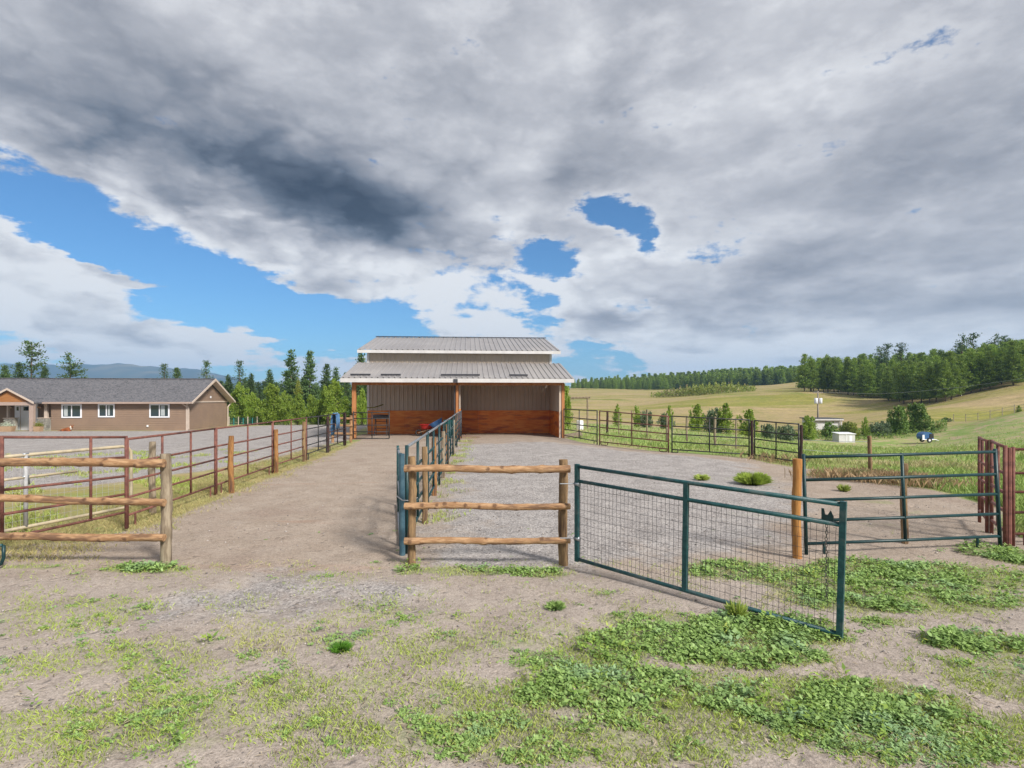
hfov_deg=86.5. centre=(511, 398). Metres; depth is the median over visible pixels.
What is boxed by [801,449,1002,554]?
green pipe gate
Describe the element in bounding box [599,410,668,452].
pipe fence
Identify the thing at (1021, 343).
pine tree
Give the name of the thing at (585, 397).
timber archway
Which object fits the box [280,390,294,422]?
broadleaf tree
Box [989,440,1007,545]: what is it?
rusty pipe panel
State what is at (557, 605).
grass tuft
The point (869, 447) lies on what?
wooden post
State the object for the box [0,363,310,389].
mountains
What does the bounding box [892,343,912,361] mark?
pine tree
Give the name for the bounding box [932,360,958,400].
pine tree
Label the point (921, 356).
pine tree
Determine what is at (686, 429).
pasture post
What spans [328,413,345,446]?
pipe fence
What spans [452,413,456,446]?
pipe fence
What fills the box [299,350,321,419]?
conifer tree
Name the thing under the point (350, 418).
timber fence
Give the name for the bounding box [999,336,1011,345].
pine tree
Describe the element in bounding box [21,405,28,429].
door
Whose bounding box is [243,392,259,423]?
broadleaf tree
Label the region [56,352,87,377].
conifer tree
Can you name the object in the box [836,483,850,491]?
grass tuft
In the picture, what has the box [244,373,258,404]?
conifer tree
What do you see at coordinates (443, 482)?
fence line grass
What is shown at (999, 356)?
pine tree
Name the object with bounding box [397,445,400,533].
green gate
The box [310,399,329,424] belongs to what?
broadleaf tree
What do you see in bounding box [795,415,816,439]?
shrub
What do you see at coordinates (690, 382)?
pine
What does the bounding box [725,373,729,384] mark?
pine
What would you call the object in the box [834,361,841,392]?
pine tree
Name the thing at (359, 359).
conifer tree
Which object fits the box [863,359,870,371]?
pine tree
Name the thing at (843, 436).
pump house
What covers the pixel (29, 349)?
conifer tree
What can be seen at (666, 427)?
pasture post
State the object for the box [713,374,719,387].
pine
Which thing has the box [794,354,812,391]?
pine tree
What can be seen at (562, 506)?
log rail fence
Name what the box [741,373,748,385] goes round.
pine
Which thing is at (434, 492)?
wooden post
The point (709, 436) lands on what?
pipe fence
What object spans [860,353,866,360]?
pine tree
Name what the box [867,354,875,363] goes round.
pine tree
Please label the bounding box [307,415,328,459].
pipe fence
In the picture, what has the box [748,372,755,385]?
pine
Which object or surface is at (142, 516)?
dry grass strip
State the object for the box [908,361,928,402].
pine tree
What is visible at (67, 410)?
window
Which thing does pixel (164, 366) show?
conifer tree
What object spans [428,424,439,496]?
pipe fence
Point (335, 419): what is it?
blue cloth
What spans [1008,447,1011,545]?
steel post
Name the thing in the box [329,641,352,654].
grass tuft
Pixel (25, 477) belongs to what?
cream pipe gate
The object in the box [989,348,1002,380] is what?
pine tree
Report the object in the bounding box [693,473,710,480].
grass tuft
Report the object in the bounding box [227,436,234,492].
wooden post
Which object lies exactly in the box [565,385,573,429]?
broadleaf tree
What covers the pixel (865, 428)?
shrub
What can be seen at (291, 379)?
conifer tree
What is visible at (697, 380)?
pine
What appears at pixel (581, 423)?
barrel
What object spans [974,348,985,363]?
pine tree
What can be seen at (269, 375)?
conifer tree
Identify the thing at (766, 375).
pine
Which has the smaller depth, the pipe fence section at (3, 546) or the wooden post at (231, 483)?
the pipe fence section at (3, 546)
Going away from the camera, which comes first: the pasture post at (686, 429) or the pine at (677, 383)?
the pasture post at (686, 429)
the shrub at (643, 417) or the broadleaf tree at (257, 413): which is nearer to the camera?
the shrub at (643, 417)
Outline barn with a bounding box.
[340,336,573,438]
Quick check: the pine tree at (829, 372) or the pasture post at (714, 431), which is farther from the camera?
the pine tree at (829, 372)
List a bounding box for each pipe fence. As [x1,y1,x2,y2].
[127,428,215,528]
[215,421,272,494]
[273,417,306,471]
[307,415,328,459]
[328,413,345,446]
[405,432,428,553]
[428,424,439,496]
[440,419,448,475]
[448,416,453,457]
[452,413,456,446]
[457,411,459,441]
[460,410,461,437]
[563,409,597,444]
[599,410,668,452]
[671,416,749,456]
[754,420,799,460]
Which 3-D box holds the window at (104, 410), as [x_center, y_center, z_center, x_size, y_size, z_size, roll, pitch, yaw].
[-36.818,1.133,49.382,1.433,1.220,0.050,0,0,-5]
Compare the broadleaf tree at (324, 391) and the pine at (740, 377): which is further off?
the pine at (740, 377)
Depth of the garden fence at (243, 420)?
60.99 m
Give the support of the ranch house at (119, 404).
on the ground at (344, 521)
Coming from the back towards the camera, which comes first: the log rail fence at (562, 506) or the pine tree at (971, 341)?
the pine tree at (971, 341)
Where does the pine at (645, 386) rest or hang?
on the ground at (344, 521)
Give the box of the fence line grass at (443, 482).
[417,437,476,524]
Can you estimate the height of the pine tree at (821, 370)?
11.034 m
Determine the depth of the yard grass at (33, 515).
13.67 m
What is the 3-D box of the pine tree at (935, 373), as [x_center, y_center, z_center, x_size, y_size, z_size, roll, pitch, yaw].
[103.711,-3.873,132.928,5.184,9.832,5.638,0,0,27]
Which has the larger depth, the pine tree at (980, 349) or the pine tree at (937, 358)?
the pine tree at (937, 358)
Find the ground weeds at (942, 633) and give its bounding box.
[0,528,1023,767]
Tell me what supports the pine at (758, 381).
on the ground at (344, 521)
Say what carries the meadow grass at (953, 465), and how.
on the ground at (344, 521)
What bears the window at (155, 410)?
in the ranch house at (119, 404)
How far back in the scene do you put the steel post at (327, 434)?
22.05 m
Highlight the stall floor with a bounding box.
[347,434,565,439]
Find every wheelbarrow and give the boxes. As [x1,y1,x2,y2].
[415,424,441,435]
[426,418,445,435]
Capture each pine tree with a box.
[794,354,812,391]
[803,359,820,391]
[812,357,821,390]
[817,360,827,391]
[820,356,836,391]
[830,356,837,391]
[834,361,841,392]
[835,364,843,392]
[836,357,855,394]
[842,357,862,394]
[853,364,867,396]
[854,358,864,378]
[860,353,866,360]
[861,362,879,397]
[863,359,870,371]
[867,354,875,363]
[872,345,891,372]
[875,363,886,395]
[877,343,897,366]
[877,367,893,400]
[885,360,896,375]
[885,364,901,401]
[890,360,914,403]
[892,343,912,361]
[899,364,919,401]
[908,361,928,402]
[918,352,925,360]
[918,365,938,402]
[920,355,929,361]
[924,363,944,401]
[926,360,933,367]
[928,350,935,357]
[932,355,942,363]
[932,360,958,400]
[934,349,944,359]
[939,350,968,399]
[947,354,975,395]
[952,334,972,357]
[962,332,980,350]
[964,349,984,392]
[969,351,986,389]
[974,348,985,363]
[978,351,1002,388]
[985,333,1003,348]
[985,344,999,351]
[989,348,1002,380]
[994,347,1008,383]
[997,340,1023,384]
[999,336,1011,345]
[1000,342,1008,351]
[1016,341,1023,375]
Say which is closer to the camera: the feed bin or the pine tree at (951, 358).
the feed bin
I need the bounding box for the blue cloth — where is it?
[331,412,339,435]
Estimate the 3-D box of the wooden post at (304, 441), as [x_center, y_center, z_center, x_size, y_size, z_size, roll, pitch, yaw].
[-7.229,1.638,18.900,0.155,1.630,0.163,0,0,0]
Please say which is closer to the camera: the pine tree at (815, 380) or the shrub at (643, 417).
the shrub at (643, 417)
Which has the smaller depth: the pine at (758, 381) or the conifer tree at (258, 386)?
the conifer tree at (258, 386)
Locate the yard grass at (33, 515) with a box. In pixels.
[5,449,258,532]
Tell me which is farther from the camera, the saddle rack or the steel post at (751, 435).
the saddle rack
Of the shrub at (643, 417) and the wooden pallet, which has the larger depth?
the shrub at (643, 417)
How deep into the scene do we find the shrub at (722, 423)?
56.73 m
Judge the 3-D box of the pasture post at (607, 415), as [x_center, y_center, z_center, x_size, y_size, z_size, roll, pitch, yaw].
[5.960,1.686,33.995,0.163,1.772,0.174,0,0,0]
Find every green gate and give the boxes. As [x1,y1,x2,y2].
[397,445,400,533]
[560,464,846,639]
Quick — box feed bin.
[443,420,455,436]
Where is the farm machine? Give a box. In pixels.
[916,432,937,442]
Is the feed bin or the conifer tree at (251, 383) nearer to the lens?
the feed bin
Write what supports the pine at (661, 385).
on the ground at (344, 521)
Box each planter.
[0,420,15,431]
[33,420,43,431]
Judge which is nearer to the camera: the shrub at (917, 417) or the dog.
the dog
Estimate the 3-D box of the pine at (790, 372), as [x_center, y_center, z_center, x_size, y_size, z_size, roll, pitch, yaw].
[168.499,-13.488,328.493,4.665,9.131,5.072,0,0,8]
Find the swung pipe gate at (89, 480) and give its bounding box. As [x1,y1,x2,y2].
[0,436,127,532]
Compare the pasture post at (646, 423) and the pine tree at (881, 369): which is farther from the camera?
the pine tree at (881, 369)
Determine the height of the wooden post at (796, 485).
1.614 m
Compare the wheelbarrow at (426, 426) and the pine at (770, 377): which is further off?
the pine at (770, 377)
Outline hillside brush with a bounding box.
[651,380,756,396]
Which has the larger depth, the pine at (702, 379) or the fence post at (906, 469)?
the pine at (702, 379)
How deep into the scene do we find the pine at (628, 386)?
397.66 m
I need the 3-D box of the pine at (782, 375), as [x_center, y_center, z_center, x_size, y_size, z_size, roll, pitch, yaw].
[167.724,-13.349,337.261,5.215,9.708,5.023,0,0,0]
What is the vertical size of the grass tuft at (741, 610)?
0.222 m
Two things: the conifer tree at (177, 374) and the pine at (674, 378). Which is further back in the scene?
the pine at (674, 378)
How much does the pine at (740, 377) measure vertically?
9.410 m
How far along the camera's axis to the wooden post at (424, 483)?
9.54 m
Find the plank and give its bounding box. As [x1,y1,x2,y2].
[466,434,504,434]
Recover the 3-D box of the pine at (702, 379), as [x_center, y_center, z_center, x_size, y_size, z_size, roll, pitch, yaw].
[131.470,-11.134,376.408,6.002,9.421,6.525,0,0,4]
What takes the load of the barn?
on the ground at (344, 521)
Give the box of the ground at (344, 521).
[0,381,1023,767]
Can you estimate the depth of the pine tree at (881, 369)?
158.69 m
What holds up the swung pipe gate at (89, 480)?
on the ground at (344, 521)
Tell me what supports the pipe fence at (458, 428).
on the ground at (344, 521)
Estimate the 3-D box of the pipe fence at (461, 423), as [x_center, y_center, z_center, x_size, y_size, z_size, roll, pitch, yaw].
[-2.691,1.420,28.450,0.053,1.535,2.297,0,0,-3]
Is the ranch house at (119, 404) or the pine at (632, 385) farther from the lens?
the pine at (632, 385)
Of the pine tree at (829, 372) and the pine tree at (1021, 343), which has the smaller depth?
the pine tree at (1021, 343)
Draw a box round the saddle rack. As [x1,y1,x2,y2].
[373,415,388,435]
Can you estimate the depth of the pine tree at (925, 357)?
166.30 m
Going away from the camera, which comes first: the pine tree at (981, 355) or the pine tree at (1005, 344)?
the pine tree at (981, 355)
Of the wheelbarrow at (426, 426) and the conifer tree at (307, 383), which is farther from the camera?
the conifer tree at (307, 383)
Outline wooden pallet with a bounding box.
[565,432,581,437]
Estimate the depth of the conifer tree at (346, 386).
91.80 m
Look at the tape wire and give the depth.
16.63 m
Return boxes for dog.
[60,425,72,430]
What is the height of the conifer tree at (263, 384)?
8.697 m
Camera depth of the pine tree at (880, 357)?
164.54 m
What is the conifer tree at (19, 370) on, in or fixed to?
on the ground at (344, 521)
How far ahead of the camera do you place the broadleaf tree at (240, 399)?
67.48 m
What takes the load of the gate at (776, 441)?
on the ground at (344, 521)
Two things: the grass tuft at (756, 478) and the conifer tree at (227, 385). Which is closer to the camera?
the grass tuft at (756, 478)
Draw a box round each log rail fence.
[0,453,172,563]
[404,456,570,565]
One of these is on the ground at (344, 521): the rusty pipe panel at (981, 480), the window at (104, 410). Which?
the rusty pipe panel at (981, 480)
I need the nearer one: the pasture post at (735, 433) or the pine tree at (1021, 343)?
the pasture post at (735, 433)
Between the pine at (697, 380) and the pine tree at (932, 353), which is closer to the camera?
the pine tree at (932, 353)
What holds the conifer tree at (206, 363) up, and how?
on the ground at (344, 521)
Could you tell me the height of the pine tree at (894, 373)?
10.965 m
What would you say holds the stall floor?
on the ground at (344, 521)
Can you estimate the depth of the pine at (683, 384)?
381.52 m
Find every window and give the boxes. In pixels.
[61,404,81,417]
[98,404,114,416]
[149,404,169,417]
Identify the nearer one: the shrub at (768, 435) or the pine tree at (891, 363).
the shrub at (768, 435)
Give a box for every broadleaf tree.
[228,382,250,423]
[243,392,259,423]
[251,400,267,424]
[255,383,291,424]
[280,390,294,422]
[284,377,307,424]
[306,394,316,423]
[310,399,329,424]
[313,385,331,423]
[321,378,349,423]
[339,401,351,423]
[356,388,366,424]
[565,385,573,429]
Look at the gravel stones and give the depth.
4.72 m
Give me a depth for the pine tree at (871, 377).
159.30 m
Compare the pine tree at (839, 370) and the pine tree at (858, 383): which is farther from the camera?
the pine tree at (839, 370)
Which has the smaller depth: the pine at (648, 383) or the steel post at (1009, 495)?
the steel post at (1009, 495)
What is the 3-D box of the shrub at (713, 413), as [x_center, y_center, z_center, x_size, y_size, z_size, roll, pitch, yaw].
[21.590,2.456,58.193,2.869,3.076,2.641,0,0,41]
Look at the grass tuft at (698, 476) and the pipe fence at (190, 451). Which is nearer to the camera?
the pipe fence at (190, 451)
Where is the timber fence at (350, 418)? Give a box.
[330,415,352,442]
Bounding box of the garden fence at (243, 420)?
[228,416,258,424]
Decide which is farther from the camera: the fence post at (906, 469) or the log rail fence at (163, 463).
the fence post at (906, 469)
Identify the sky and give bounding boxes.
[0,0,1023,388]
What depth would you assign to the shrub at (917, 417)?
83.41 m
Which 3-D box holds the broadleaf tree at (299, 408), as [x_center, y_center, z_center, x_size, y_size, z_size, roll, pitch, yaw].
[-23.489,0.379,59.800,2.414,5.419,2.675,0,0,12]
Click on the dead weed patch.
(834, 472)
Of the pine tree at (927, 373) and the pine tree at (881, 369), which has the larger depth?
the pine tree at (881, 369)
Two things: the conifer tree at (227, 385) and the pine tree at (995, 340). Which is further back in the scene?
the pine tree at (995, 340)
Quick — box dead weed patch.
[728,451,977,491]
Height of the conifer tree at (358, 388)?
5.352 m
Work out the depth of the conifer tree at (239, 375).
83.91 m
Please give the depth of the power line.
88.39 m
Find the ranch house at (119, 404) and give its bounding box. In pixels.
[0,378,235,430]
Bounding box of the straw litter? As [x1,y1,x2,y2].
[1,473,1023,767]
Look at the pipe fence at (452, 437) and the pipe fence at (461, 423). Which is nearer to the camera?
the pipe fence at (452, 437)
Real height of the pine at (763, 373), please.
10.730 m
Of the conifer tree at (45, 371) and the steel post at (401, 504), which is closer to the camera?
the steel post at (401, 504)
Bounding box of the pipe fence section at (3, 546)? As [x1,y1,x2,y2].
[0,544,5,565]
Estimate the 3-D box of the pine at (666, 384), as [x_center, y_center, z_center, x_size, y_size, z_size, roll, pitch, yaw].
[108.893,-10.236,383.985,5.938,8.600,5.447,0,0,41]
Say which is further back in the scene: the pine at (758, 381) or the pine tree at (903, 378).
the pine at (758, 381)
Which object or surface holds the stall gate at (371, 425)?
on the stall floor
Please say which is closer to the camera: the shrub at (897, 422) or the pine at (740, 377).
the shrub at (897, 422)
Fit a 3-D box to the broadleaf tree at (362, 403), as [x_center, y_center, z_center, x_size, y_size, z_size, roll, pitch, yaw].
[-14.220,0.887,51.893,1.588,3.754,1.759,0,0,-6]
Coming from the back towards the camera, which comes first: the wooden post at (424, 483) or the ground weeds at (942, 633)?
the wooden post at (424, 483)
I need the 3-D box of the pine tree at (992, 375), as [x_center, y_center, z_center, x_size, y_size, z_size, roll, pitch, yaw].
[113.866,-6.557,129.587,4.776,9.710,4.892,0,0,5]
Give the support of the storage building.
on the ground at (344, 521)
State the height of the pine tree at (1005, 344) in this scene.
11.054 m
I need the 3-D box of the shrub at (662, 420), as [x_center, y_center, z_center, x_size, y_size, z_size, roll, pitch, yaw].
[17.639,2.692,61.885,2.074,2.173,1.940,0,0,38]
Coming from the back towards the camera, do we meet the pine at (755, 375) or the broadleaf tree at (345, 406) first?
the pine at (755, 375)
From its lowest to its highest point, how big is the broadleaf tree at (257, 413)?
3.142 m
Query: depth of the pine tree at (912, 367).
142.10 m
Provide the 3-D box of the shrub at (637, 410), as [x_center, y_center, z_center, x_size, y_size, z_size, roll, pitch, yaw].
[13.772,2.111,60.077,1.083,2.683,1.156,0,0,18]
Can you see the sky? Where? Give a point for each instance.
(638, 187)
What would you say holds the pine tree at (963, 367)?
on the ground at (344, 521)
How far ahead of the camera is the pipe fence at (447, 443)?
17.29 m
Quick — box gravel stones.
[0,473,1022,767]
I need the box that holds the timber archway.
[570,396,589,428]
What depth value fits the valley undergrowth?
82.50 m
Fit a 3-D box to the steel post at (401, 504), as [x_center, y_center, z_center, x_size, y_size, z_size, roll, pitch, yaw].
[-1.540,1.540,7.620,0.090,1.521,0.084,0,0,0]
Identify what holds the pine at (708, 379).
on the ground at (344, 521)
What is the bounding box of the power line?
[828,378,1021,393]
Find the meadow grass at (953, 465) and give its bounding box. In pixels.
[566,421,1023,537]
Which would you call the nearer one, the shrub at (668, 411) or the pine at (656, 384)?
the shrub at (668, 411)
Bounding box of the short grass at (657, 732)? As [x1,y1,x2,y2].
[0,558,1023,767]
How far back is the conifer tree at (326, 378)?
87.70 m
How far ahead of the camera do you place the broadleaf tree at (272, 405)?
61.52 m
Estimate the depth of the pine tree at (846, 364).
170.67 m
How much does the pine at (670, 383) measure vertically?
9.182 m
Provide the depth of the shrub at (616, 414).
57.91 m
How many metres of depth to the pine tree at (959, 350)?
149.95 m
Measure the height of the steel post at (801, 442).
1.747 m
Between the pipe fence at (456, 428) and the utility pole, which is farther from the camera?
the utility pole
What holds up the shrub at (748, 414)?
on the ground at (344, 521)
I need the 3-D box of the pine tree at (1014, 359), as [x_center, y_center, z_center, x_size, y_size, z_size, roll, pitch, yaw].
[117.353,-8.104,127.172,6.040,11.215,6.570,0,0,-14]
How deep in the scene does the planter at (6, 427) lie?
47.09 m
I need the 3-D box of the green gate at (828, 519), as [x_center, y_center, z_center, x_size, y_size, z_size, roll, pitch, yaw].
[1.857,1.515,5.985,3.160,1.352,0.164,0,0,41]
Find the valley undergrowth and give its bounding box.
[756,418,947,440]
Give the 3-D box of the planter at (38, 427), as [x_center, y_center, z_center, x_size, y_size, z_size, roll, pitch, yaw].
[-41.297,2.446,47.478,0.974,1.044,0.734,0,0,0]
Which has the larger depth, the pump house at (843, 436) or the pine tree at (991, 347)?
the pine tree at (991, 347)
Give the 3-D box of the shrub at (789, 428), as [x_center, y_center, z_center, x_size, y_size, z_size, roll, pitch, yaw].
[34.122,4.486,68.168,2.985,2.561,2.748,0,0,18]
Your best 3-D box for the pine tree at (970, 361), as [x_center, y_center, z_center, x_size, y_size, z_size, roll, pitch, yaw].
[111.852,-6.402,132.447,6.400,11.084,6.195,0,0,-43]
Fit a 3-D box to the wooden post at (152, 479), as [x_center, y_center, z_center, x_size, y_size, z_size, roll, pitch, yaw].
[-6.812,1.637,10.298,0.143,1.626,0.138,0,0,0]
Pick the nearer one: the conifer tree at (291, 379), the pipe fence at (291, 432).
the pipe fence at (291, 432)
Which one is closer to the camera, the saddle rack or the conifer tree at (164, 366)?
the saddle rack
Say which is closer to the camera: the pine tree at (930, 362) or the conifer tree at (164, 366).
the conifer tree at (164, 366)
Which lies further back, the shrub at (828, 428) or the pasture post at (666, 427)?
the shrub at (828, 428)
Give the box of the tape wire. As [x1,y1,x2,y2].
[813,440,866,441]
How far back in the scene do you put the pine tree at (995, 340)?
151.84 m
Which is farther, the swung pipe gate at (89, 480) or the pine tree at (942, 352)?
the pine tree at (942, 352)
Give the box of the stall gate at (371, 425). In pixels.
[353,411,389,438]
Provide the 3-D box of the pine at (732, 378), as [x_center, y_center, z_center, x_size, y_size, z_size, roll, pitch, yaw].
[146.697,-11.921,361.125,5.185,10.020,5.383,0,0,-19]
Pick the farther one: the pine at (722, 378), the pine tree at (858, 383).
the pine at (722, 378)
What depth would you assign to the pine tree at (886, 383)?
151.00 m
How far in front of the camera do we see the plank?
32.35 m
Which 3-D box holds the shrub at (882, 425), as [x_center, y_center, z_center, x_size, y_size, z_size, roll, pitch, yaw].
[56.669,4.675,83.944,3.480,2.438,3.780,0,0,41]
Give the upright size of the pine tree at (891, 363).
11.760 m
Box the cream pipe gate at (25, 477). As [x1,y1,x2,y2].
[4,445,132,532]
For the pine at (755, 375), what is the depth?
349.58 m
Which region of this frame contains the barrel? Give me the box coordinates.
[576,420,582,429]
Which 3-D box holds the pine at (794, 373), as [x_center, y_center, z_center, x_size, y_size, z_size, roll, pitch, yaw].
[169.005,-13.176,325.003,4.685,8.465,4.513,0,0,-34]
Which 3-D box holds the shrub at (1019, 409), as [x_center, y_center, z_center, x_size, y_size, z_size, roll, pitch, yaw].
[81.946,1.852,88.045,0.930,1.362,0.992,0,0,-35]
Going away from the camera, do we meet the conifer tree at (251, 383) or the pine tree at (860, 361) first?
the conifer tree at (251, 383)
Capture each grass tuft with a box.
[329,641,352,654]
[543,599,565,610]
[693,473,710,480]
[721,598,747,617]
[731,471,773,484]
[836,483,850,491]
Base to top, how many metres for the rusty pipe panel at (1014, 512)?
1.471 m
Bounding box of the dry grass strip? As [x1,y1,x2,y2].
[0,442,356,561]
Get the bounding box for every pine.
[626,379,630,388]
[630,379,635,388]
[636,380,641,389]
[642,380,647,389]
[646,379,650,388]
[650,379,655,389]
[653,378,658,389]
[659,377,664,389]
[662,378,668,389]
[667,377,672,388]
[672,376,676,388]
[673,377,679,387]
[680,377,685,387]
[688,374,693,387]
[694,376,699,386]
[699,375,705,385]
[705,375,711,385]
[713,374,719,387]
[719,373,726,386]
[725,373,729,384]
[730,373,736,384]
[736,373,743,385]
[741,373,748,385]
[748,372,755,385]
[753,370,757,385]
[755,371,763,385]
[760,370,765,384]
[763,369,769,384]
[766,370,774,384]
[771,371,777,384]
[778,369,785,383]
[787,368,792,382]
[791,369,797,381]
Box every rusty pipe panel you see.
[978,436,988,532]
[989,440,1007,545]
[1011,447,1023,545]
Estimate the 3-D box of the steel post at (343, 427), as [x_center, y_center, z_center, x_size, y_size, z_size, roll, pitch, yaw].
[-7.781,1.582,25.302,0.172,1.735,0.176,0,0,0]
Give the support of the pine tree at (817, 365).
on the ground at (344, 521)
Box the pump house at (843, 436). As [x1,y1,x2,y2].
[831,432,854,442]
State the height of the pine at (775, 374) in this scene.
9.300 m
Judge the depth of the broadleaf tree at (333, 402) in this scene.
59.76 m
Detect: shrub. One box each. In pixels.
[612,404,621,425]
[632,405,640,426]
[639,411,652,427]
[655,412,675,429]
[664,405,673,428]
[688,404,705,431]
[702,408,727,432]
[716,403,738,433]
[737,409,760,436]
[761,423,774,438]
[777,424,797,440]
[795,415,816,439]
[820,421,837,437]
[838,421,860,436]
[861,417,870,435]
[868,420,891,435]
[886,405,909,433]
[905,402,934,431]
[1015,405,1021,412]
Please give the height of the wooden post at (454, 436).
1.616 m
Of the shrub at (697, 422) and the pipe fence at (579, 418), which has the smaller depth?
the pipe fence at (579, 418)
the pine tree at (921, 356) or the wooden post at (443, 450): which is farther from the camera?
the pine tree at (921, 356)
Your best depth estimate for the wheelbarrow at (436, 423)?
30.78 m
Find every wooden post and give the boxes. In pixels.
[148,441,156,514]
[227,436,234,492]
[274,429,278,473]
[302,422,305,461]
[422,446,427,523]
[431,438,436,495]
[441,431,444,477]
[454,420,454,453]
[791,458,801,558]
[867,436,872,470]
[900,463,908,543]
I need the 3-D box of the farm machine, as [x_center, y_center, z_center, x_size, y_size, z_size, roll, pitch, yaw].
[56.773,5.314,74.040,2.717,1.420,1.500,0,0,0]
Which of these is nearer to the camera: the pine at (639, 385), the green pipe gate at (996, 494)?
the green pipe gate at (996, 494)
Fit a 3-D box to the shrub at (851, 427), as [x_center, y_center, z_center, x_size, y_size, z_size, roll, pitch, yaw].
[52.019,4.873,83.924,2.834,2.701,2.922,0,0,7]
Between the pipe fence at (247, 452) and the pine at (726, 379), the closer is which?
the pipe fence at (247, 452)
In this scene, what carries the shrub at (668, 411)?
on the ground at (344, 521)
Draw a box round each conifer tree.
[0,364,12,377]
[10,340,49,377]
[10,362,26,377]
[39,366,49,377]
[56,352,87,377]
[157,364,170,377]
[172,367,182,377]
[198,360,213,377]
[223,374,233,417]
[229,359,248,415]
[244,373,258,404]
[255,381,263,399]
[261,369,275,400]
[261,381,266,399]
[278,349,305,415]
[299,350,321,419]
[317,363,331,397]
[329,366,344,403]
[341,373,351,401]
[346,385,366,421]
[349,353,366,416]
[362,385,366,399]
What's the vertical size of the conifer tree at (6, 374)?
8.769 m
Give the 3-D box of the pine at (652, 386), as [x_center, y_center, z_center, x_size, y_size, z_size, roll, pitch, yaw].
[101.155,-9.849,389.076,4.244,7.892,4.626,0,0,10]
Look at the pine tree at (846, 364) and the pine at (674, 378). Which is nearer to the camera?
the pine tree at (846, 364)
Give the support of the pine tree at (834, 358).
on the ground at (344, 521)
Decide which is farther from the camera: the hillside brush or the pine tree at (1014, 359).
the hillside brush
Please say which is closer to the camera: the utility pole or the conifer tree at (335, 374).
the conifer tree at (335, 374)
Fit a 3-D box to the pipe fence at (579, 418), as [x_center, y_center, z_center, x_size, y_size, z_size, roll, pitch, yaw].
[3.435,1.387,27.800,0.053,1.626,4.414,0,0,-16]
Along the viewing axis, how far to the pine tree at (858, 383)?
163.06 m
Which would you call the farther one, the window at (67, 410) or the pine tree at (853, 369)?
the pine tree at (853, 369)
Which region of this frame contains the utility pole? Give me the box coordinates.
[813,391,822,416]
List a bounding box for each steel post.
[326,417,329,452]
[343,414,344,444]
[399,453,404,555]
[750,420,753,458]
[799,425,802,458]
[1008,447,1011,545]
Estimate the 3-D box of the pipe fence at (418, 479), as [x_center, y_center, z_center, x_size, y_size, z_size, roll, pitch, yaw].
[-1.573,1.429,9.180,0.053,1.524,3.038,0,0,-3]
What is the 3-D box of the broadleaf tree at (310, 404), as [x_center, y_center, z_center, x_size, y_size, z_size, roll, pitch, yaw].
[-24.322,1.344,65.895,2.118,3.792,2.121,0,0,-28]
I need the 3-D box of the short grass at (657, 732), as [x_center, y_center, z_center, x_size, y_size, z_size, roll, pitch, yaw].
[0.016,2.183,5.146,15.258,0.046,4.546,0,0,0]
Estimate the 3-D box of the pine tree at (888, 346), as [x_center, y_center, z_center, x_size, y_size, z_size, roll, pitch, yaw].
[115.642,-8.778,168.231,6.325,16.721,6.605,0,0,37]
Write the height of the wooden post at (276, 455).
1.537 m
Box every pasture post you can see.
[606,412,608,433]
[646,410,647,437]
[666,413,667,440]
[685,417,687,441]
[713,417,715,445]
[735,420,736,448]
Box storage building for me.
[799,417,843,429]

